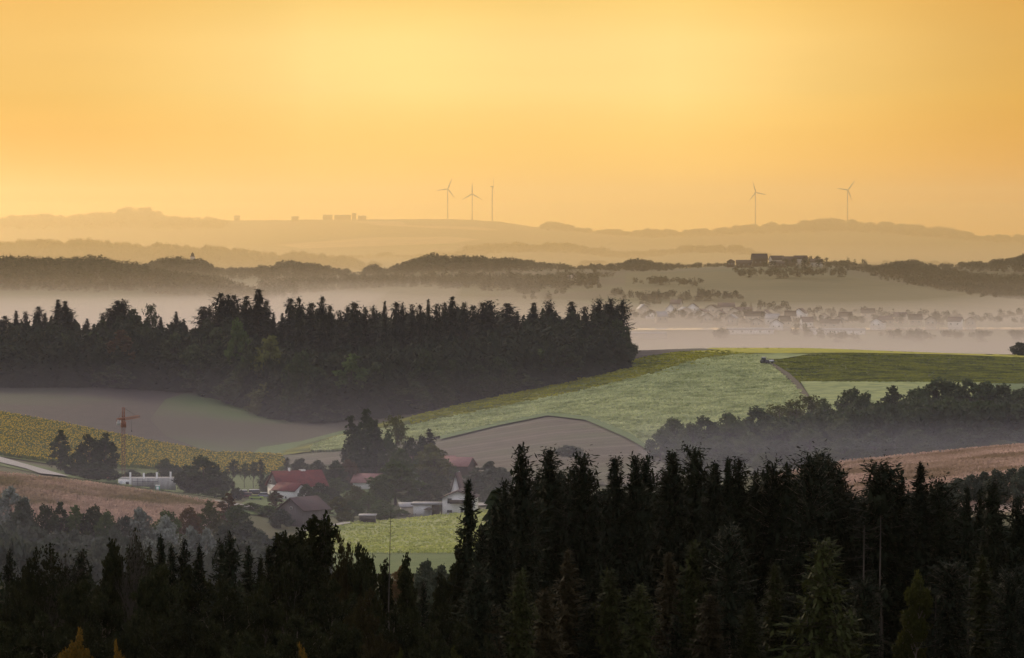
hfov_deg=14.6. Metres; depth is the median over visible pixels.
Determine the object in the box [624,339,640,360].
broadleaf tree
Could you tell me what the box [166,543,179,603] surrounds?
spruce tree
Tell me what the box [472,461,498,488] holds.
broadleaf tree
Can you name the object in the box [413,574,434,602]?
willow tree
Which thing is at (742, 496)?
spruce tree
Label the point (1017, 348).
broadleaf tree
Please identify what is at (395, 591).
broadleaf tree
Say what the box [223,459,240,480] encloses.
broadleaf tree
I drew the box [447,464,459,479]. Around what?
broadleaf tree
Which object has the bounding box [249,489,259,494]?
parked van
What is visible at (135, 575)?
conifer tree
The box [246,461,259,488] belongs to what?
broadleaf tree
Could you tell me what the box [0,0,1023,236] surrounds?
sky
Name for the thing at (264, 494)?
parked car
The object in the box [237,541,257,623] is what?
spruce tree
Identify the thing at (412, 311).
spruce tree
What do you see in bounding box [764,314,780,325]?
house
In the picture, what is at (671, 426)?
broadleaf tree
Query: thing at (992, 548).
spruce tree
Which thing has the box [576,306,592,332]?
spruce tree
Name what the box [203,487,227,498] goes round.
bush
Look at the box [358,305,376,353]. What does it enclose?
spruce tree
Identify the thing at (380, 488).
broadleaf tree
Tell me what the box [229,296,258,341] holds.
spruce tree
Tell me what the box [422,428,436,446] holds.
conifer tree
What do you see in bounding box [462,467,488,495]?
broadleaf tree
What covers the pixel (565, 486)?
spruce tree
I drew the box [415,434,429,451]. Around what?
broadleaf tree
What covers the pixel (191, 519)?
broadleaf tree
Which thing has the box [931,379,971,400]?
broadleaf tree
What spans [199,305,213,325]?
spruce tree
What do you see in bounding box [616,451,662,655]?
spruce tree
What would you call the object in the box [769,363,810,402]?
dirt track
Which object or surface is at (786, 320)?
house
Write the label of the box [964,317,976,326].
house
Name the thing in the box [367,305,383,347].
spruce tree
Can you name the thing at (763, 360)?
tractor
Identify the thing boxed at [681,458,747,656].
spruce tree
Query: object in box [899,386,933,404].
broadleaf tree
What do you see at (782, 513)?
spruce tree
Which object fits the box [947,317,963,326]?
house
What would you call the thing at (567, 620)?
spruce tree
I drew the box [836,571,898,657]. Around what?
spruce tree
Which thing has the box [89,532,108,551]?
willow tree
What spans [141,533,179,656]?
spruce tree
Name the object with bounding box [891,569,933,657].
broadleaf tree
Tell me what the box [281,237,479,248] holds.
field
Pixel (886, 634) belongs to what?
spruce tree
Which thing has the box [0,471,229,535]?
maize crop
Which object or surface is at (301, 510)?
barn
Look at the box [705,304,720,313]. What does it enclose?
house
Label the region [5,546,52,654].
broadleaf tree
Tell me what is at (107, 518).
broadleaf tree
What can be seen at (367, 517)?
shed
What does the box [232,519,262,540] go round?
willow tree
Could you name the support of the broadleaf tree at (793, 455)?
on the ground at (858, 246)
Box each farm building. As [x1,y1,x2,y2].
[291,216,298,220]
[323,215,331,219]
[334,215,350,219]
[350,473,380,488]
[358,216,365,219]
[444,457,477,475]
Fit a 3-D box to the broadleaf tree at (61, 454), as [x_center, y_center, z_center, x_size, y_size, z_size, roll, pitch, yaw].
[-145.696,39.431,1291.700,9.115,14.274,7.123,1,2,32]
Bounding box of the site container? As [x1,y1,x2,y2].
[118,479,130,486]
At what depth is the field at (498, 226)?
16507.23 m
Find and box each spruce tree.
[0,315,13,338]
[0,548,20,611]
[12,310,20,328]
[17,311,31,324]
[30,306,47,330]
[42,313,50,327]
[49,299,61,324]
[53,301,75,331]
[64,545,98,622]
[67,308,77,330]
[82,318,90,331]
[98,313,110,330]
[99,308,114,329]
[105,300,128,328]
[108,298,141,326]
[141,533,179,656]
[155,317,165,333]
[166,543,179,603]
[171,311,181,332]
[174,535,195,611]
[189,543,211,633]
[190,306,213,329]
[196,534,226,642]
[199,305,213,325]
[200,292,232,330]
[204,530,250,654]
[224,294,235,321]
[229,294,242,321]
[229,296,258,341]
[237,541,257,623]
[248,554,272,641]
[249,289,275,338]
[261,300,273,335]
[262,544,284,657]
[268,313,277,342]
[268,536,286,656]
[277,297,305,348]
[277,313,286,351]
[288,296,311,358]
[301,301,325,349]
[306,295,333,359]
[324,304,341,354]
[333,309,345,348]
[336,301,373,355]
[337,305,351,350]
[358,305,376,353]
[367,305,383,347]
[378,301,390,347]
[386,301,410,349]
[393,302,415,352]
[405,303,421,345]
[415,304,430,343]
[416,578,434,642]
[421,299,435,344]
[424,302,449,344]
[440,301,450,336]
[443,296,461,340]
[445,478,489,647]
[450,562,509,657]
[454,301,475,342]
[458,305,480,337]
[467,301,498,339]
[473,300,506,332]
[474,522,491,584]
[479,502,510,650]
[489,477,519,657]
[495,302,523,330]
[497,473,544,638]
[498,567,541,657]
[499,442,551,650]
[512,311,521,330]
[513,460,567,578]
[523,302,543,324]
[526,444,576,654]
[527,588,573,657]
[539,299,563,325]
[540,444,611,649]
[547,548,587,657]
[555,470,566,513]
[556,461,590,544]
[562,301,577,323]
[575,488,621,602]
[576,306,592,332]
[579,452,646,655]
[583,567,632,657]
[588,297,608,325]
[602,295,619,323]
[612,296,636,352]
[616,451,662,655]
[616,583,662,657]
[627,447,665,655]
[643,447,696,657]
[651,552,690,657]
[663,437,720,623]
[668,539,715,657]
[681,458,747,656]
[683,592,733,657]
[695,518,764,657]
[719,456,746,657]
[724,454,772,656]
[744,448,795,644]
[745,468,767,657]
[756,562,787,657]
[761,461,803,649]
[763,593,818,657]
[767,537,880,657]
[773,439,851,657]
[792,441,854,613]
[796,452,870,651]
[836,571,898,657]
[836,605,866,657]
[837,468,871,653]
[838,449,914,657]
[846,486,875,625]
[851,486,885,639]
[860,508,895,657]
[863,484,887,636]
[872,472,914,657]
[872,499,915,656]
[892,461,943,657]
[894,463,976,657]
[912,556,984,657]
[913,491,962,650]
[948,501,973,650]
[950,513,986,585]
[952,485,980,656]
[960,554,1000,657]
[970,487,987,577]
[972,477,1023,657]
[979,562,1023,657]
[1000,492,1023,656]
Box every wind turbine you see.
[437,179,454,218]
[462,185,481,219]
[490,180,494,220]
[749,183,765,223]
[837,181,854,221]
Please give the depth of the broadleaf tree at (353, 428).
1360.06 m
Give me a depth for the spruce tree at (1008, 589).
419.63 m
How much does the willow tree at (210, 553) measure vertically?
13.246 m
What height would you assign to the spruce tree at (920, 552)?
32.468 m
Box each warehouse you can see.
[630,332,666,338]
[727,328,774,334]
[809,328,825,334]
[825,328,865,334]
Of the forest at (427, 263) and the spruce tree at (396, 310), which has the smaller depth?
the spruce tree at (396, 310)
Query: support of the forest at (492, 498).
on the ground at (858, 246)
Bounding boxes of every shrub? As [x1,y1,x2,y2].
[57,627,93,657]
[113,639,123,657]
[297,641,306,657]
[396,647,403,657]
[449,645,461,657]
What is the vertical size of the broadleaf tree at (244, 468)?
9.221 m
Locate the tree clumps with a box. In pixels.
[523,256,1023,342]
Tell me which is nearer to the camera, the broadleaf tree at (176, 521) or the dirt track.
the broadleaf tree at (176, 521)
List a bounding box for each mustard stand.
[409,350,753,423]
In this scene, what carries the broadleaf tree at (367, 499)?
on the ground at (858, 246)
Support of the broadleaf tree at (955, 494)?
on the ground at (858, 246)
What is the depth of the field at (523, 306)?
4324.74 m
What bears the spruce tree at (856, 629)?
on the ground at (858, 246)
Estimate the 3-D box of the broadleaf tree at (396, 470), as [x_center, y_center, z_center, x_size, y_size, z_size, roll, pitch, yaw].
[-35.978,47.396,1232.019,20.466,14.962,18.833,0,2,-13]
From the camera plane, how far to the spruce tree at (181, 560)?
462.21 m
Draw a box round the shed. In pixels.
[358,514,376,522]
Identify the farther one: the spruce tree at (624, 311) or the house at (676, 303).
the house at (676, 303)
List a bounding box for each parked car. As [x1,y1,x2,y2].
[243,492,253,497]
[249,495,263,499]
[258,492,267,496]
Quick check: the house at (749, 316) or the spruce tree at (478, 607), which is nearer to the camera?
the spruce tree at (478, 607)
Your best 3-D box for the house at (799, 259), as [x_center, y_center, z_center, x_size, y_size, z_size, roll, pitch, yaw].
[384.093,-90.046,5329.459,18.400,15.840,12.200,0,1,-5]
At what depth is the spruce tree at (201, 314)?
1985.25 m
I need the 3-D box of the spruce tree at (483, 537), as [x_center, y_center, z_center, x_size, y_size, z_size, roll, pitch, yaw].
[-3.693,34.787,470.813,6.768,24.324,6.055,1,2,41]
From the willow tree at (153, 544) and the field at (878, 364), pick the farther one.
the field at (878, 364)
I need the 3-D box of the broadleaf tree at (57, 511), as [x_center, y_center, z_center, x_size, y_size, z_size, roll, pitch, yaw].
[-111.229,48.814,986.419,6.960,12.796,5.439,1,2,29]
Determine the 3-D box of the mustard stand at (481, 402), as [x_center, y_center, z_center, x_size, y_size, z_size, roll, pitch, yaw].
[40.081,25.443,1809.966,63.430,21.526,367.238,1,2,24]
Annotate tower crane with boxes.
[116,407,139,476]
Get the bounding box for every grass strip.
[0,462,122,483]
[114,470,267,497]
[241,489,392,515]
[283,440,426,463]
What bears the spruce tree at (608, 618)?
on the ground at (858, 246)
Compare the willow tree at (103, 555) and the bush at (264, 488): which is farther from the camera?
the bush at (264, 488)
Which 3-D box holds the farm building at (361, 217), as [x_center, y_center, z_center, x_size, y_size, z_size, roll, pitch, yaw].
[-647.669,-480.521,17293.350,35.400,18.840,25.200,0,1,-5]
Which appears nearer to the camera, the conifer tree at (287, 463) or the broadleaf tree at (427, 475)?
the broadleaf tree at (427, 475)
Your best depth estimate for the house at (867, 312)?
4018.79 m
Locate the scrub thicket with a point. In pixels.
(22, 543)
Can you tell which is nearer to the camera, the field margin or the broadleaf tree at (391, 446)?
the broadleaf tree at (391, 446)
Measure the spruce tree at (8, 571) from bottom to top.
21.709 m
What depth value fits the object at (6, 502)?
1009.79 m
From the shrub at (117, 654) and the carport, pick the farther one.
the carport
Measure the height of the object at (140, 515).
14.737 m
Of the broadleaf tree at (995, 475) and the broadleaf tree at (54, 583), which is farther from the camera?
the broadleaf tree at (995, 475)
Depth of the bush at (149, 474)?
1320.71 m
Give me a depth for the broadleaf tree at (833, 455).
1312.10 m
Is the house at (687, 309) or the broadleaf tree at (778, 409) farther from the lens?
the house at (687, 309)
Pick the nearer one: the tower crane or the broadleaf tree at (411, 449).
the tower crane
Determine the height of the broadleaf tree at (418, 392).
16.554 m
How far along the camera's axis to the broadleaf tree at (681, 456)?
1328.04 m
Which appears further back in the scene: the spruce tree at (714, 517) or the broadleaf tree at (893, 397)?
the broadleaf tree at (893, 397)
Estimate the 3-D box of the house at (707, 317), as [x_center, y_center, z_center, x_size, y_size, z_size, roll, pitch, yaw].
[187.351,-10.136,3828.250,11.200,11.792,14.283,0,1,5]
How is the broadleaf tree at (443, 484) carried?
on the ground at (858, 246)
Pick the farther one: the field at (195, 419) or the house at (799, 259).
the house at (799, 259)
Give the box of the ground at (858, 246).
[0,210,1023,596]
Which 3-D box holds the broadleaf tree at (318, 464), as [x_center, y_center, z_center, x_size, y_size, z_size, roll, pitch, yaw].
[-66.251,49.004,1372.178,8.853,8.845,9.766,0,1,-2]
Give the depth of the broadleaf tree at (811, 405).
1458.22 m
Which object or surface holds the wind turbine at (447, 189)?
on the ground at (858, 246)
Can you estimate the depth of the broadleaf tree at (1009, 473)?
894.32 m
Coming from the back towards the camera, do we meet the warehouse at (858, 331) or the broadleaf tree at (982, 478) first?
the warehouse at (858, 331)
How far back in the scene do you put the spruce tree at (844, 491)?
496.35 m
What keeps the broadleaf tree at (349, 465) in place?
on the ground at (858, 246)
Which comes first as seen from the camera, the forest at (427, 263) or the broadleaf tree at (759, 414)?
the broadleaf tree at (759, 414)
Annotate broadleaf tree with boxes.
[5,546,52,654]
[15,542,79,634]
[31,503,63,534]
[46,429,71,470]
[48,548,97,626]
[53,501,70,533]
[54,578,108,657]
[62,505,90,534]
[70,627,120,657]
[73,434,106,464]
[79,504,105,538]
[86,578,125,657]
[88,364,136,388]
[88,432,119,477]
[93,509,117,538]
[95,319,109,336]
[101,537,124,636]
[101,608,159,657]
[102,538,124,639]
[104,329,135,360]
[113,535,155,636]
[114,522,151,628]
[125,309,146,328]
[150,509,186,542]
[154,457,173,476]
[160,332,185,355]
[167,465,182,479]
[171,464,199,494]
[178,505,203,538]
[180,455,229,496]
[196,500,223,535]
[202,327,225,359]
[210,373,236,404]
[216,493,242,525]
[218,470,231,490]
[222,504,251,530]
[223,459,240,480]
[224,317,252,364]
[229,349,262,405]
[237,462,249,487]
[243,382,272,414]
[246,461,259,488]
[250,335,281,392]
[267,509,340,622]
[268,524,313,653]
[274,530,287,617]
[274,611,325,657]
[280,347,314,414]
[290,457,308,469]
[306,460,326,469]
[311,482,329,497]
[313,492,330,503]
[321,487,341,499]
[323,459,351,490]
[326,477,349,494]
[329,530,379,642]
[331,353,368,400]
[337,458,360,488]
[339,415,361,468]
[343,484,366,509]
[344,541,383,645]
[345,434,375,477]
[355,493,383,513]
[356,408,381,472]
[365,459,428,504]
[366,500,393,513]
[367,419,388,472]
[368,474,397,502]
[376,430,396,473]
[376,558,397,637]
[383,415,408,448]
[388,446,414,479]
[391,565,413,602]
[391,582,401,601]
[393,377,436,410]
[396,552,420,622]
[403,436,418,464]
[406,348,449,407]
[408,458,429,473]
[414,443,450,479]
[414,452,452,475]
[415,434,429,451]
[416,484,443,501]
[417,469,438,490]
[428,474,451,494]
[432,571,449,612]
[441,543,472,624]
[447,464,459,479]
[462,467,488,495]
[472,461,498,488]
[478,484,508,501]
[488,467,513,492]
[611,318,637,357]
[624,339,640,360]
[643,428,675,460]
[661,416,684,453]
[664,439,697,467]
[675,421,707,449]
[681,450,712,473]
[692,415,724,446]
[701,436,727,462]
[713,411,749,451]
[714,447,748,469]
[733,431,765,461]
[743,405,774,443]
[747,453,779,471]
[759,419,806,450]
[764,440,797,464]
[765,404,796,418]
[779,449,815,468]
[784,400,805,418]
[788,427,833,454]
[791,395,819,414]
[813,398,837,415]
[815,447,842,461]
[833,386,869,409]
[839,447,872,460]
[850,390,874,411]
[855,406,889,446]
[871,445,900,456]
[876,385,902,405]
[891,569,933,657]
[892,408,925,446]
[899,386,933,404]
[910,442,936,453]
[922,376,952,401]
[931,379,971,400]
[934,484,958,505]
[944,439,980,449]
[947,477,961,500]
[953,378,986,401]
[956,473,983,501]
[970,379,1003,402]
[970,470,989,499]
[975,427,1019,446]
[984,468,1011,503]
[985,382,1020,402]
[990,440,1020,444]
[997,468,1020,493]
[1003,387,1023,405]
[1008,342,1023,355]
[1010,465,1023,499]
[1011,429,1023,442]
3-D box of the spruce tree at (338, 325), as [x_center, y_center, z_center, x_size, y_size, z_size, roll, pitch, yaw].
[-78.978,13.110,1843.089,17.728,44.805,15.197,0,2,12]
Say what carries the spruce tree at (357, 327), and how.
on the ground at (858, 246)
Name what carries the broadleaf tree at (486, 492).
on the ground at (858, 246)
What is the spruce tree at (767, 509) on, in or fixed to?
on the ground at (858, 246)
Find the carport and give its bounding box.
[411,502,441,515]
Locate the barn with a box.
[275,495,331,526]
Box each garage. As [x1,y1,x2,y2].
[271,482,305,498]
[398,502,412,515]
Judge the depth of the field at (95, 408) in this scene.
1735.74 m
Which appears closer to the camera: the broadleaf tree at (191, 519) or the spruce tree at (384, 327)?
the broadleaf tree at (191, 519)
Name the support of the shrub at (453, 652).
on the ground at (858, 246)
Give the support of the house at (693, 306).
on the ground at (858, 246)
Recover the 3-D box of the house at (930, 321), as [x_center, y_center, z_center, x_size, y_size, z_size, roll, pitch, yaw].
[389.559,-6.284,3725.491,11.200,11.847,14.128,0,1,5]
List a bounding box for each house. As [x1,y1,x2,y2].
[440,488,479,513]
[636,304,648,313]
[645,310,655,318]
[654,311,668,322]
[665,304,674,315]
[669,299,682,308]
[677,307,692,315]
[687,303,698,311]
[693,308,709,316]
[702,312,713,322]
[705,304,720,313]
[714,310,726,318]
[718,303,734,312]
[724,314,738,325]
[727,259,734,266]
[728,307,743,317]
[736,260,751,267]
[744,311,764,322]
[749,318,763,326]
[751,253,767,266]
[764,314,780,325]
[768,256,781,265]
[769,319,783,330]
[774,261,785,267]
[778,316,791,326]
[782,256,795,265]
[784,311,796,321]
[794,255,807,265]
[796,308,807,319]
[799,317,813,327]
[810,259,822,267]
[820,319,842,327]
[835,316,843,326]
[838,312,852,322]
[860,308,874,317]
[869,318,885,326]
[878,315,893,325]
[893,312,907,322]
[908,314,922,325]
[924,316,935,326]
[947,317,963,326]
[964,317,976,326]
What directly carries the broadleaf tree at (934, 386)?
on the ground at (858, 246)
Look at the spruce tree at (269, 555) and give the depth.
453.12 m
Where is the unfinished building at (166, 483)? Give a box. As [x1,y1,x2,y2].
[119,472,175,491]
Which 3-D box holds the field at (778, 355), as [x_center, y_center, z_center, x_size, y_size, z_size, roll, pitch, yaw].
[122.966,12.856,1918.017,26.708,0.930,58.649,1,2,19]
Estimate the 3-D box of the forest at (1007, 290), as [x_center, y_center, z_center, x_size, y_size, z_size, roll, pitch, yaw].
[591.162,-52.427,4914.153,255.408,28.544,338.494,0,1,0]
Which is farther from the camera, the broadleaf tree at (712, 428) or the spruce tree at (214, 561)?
the broadleaf tree at (712, 428)
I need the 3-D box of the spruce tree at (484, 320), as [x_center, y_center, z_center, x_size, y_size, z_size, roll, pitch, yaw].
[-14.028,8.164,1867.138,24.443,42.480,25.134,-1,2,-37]
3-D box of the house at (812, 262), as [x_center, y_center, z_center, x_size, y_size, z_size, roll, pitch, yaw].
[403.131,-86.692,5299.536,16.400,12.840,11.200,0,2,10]
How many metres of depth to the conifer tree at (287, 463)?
1401.34 m
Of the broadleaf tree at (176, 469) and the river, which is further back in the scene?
the river
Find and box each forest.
[0,206,228,229]
[0,237,382,269]
[0,254,273,300]
[0,303,632,423]
[0,487,1008,657]
[141,252,1023,280]
[256,270,615,299]
[327,241,774,258]
[539,217,1023,243]
[573,259,953,267]
[662,396,1023,450]
[816,262,1023,284]
[880,274,1023,298]
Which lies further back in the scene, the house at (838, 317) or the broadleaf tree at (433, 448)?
the house at (838, 317)
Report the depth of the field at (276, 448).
1629.49 m
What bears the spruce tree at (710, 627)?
on the ground at (858, 246)
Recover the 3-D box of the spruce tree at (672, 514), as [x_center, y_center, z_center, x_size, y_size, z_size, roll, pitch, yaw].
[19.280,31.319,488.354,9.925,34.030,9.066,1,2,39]
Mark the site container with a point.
(124, 481)
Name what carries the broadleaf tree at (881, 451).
on the ground at (858, 246)
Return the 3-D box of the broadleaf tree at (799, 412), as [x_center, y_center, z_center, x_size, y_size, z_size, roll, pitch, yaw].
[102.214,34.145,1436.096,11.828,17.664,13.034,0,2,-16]
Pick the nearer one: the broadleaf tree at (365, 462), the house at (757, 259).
the broadleaf tree at (365, 462)
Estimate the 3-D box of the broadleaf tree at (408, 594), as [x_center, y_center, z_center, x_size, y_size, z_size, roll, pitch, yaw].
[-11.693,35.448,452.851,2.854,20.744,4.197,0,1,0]
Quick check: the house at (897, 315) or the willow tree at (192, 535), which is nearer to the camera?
the willow tree at (192, 535)
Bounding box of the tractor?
[760,357,768,362]
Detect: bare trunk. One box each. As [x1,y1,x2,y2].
[385,513,392,630]
[852,525,878,641]
[867,515,885,656]
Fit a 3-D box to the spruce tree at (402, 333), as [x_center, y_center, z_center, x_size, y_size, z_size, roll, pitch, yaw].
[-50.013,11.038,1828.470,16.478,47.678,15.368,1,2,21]
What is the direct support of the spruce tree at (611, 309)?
on the ground at (858, 246)
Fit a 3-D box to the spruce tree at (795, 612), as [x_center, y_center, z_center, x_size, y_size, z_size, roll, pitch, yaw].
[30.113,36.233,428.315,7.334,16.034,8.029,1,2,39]
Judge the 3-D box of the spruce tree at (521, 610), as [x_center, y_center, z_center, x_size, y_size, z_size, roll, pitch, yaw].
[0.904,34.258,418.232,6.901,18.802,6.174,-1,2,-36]
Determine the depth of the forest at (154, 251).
8918.86 m
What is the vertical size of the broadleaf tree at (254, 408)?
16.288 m
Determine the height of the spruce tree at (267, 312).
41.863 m
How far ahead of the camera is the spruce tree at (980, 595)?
430.57 m
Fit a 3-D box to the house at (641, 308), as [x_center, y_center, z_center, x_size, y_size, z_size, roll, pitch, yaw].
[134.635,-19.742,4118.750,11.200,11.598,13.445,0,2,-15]
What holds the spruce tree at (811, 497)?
on the ground at (858, 246)
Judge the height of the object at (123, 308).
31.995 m
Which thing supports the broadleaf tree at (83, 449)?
on the ground at (858, 246)
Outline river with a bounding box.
[80,327,1023,330]
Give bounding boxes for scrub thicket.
[0,520,333,586]
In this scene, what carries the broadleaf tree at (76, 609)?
on the ground at (858, 246)
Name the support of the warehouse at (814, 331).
on the ground at (858, 246)
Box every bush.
[59,452,89,475]
[74,462,123,480]
[123,470,141,476]
[141,472,158,476]
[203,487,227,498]
[231,487,243,499]
[241,502,262,510]
[254,505,278,515]
[261,475,268,491]
[266,508,296,527]
[267,490,283,506]
[297,484,314,496]
[327,496,351,515]
[334,511,355,521]
[339,500,363,515]
[376,512,395,519]
[390,509,410,516]
[553,445,584,455]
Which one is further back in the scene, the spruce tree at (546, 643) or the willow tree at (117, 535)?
the willow tree at (117, 535)
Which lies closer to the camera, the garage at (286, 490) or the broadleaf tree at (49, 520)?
the broadleaf tree at (49, 520)
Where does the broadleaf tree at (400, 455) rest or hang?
on the ground at (858, 246)
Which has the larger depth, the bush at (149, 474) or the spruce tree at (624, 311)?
the spruce tree at (624, 311)
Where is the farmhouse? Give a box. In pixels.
[264,468,328,493]
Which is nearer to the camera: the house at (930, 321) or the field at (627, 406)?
the field at (627, 406)
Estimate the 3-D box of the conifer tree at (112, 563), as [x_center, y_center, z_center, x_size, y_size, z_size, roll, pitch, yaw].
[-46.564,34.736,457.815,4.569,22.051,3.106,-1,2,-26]
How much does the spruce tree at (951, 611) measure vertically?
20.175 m
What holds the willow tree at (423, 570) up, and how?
on the ground at (858, 246)
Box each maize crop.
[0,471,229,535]
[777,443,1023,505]
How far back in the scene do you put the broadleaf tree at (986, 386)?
1483.75 m
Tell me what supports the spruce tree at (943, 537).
on the ground at (858, 246)
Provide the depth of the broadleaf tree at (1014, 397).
1473.54 m
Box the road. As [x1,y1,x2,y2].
[0,457,66,475]
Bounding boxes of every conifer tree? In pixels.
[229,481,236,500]
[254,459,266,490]
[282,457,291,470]
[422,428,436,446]
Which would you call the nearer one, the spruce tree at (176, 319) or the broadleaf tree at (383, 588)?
the broadleaf tree at (383, 588)
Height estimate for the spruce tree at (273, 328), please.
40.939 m
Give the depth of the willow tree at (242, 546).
890.82 m
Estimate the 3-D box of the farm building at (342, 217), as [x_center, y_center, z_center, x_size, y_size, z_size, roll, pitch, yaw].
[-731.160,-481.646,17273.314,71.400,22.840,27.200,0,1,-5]
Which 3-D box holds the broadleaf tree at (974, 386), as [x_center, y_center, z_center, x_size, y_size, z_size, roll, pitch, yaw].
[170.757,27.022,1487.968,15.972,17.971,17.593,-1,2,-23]
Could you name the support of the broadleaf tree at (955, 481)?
on the ground at (858, 246)
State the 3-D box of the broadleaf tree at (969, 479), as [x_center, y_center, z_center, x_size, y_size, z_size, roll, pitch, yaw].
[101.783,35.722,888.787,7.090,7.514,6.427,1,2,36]
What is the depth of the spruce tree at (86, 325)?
1990.36 m
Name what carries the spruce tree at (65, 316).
on the ground at (858, 246)
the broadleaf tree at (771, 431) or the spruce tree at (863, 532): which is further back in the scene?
the broadleaf tree at (771, 431)
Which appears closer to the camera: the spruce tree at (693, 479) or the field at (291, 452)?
the spruce tree at (693, 479)
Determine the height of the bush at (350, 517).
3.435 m
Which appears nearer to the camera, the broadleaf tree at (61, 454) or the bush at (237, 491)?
the bush at (237, 491)
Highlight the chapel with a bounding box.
[450,471,463,492]
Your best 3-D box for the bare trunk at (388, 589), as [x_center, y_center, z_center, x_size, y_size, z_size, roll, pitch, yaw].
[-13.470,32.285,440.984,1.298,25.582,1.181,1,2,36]
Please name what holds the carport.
on the ground at (858, 246)
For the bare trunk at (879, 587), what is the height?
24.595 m
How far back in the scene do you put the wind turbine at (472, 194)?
17335.79 m
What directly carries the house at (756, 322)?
on the ground at (858, 246)
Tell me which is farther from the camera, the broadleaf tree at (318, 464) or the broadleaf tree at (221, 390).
the broadleaf tree at (221, 390)
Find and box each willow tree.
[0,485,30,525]
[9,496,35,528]
[10,509,35,529]
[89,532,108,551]
[97,551,106,564]
[105,526,124,544]
[108,515,136,536]
[120,536,130,548]
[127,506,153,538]
[143,536,156,550]
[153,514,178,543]
[165,541,181,556]
[178,525,207,550]
[195,526,216,554]
[203,546,218,561]
[212,524,235,545]
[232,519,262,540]
[233,542,246,555]
[249,529,269,545]
[258,546,266,556]
[413,558,433,600]
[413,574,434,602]
[427,563,448,597]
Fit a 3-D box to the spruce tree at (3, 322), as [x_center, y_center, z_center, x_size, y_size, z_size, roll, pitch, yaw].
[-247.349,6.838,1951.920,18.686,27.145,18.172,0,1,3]
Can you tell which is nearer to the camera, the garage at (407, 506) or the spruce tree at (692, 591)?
the spruce tree at (692, 591)
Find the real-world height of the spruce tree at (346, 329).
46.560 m
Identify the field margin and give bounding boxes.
[440,412,646,447]
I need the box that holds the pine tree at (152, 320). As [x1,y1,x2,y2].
[141,304,159,327]
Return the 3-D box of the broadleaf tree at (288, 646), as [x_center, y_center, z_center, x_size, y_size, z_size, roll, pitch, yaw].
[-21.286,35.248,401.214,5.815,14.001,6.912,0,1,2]
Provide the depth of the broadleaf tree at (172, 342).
1883.09 m
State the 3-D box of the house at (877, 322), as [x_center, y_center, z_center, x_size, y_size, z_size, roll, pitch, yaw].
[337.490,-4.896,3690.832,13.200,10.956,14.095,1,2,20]
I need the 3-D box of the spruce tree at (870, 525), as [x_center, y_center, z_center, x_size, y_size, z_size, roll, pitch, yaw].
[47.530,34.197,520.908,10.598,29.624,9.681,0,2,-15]
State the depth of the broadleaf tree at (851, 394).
1466.63 m
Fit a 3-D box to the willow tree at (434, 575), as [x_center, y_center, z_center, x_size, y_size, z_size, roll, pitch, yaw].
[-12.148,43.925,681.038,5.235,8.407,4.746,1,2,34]
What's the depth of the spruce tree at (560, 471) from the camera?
525.41 m
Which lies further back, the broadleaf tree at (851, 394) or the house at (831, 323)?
the house at (831, 323)
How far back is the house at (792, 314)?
3860.61 m
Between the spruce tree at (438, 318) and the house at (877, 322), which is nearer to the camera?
the spruce tree at (438, 318)
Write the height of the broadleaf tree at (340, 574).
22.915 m
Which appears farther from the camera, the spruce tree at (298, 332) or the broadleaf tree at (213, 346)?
the broadleaf tree at (213, 346)
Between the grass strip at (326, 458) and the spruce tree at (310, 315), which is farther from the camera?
the spruce tree at (310, 315)
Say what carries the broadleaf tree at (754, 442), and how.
on the ground at (858, 246)
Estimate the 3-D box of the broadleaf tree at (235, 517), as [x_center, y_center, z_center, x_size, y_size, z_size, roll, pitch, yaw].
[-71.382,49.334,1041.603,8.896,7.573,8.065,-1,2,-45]
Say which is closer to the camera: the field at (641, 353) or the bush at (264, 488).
the bush at (264, 488)
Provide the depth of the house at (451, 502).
1150.83 m
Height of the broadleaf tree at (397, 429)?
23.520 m
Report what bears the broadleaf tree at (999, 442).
on the ground at (858, 246)
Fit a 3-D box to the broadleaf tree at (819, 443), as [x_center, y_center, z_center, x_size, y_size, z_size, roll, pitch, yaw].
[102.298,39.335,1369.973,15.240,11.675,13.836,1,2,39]
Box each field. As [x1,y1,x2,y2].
[0,387,348,449]
[0,455,279,474]
[150,392,352,452]
[254,430,344,453]
[280,283,501,313]
[280,299,630,320]
[280,352,730,451]
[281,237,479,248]
[282,421,387,454]
[300,219,534,230]
[304,510,486,552]
[311,355,810,449]
[331,553,473,573]
[351,221,495,229]
[434,416,664,486]
[625,272,1023,316]
[634,348,715,358]
[691,348,1023,356]
[752,352,1023,383]
[758,353,806,358]
[801,381,979,409]
[842,451,1023,517]
[975,383,1023,397]

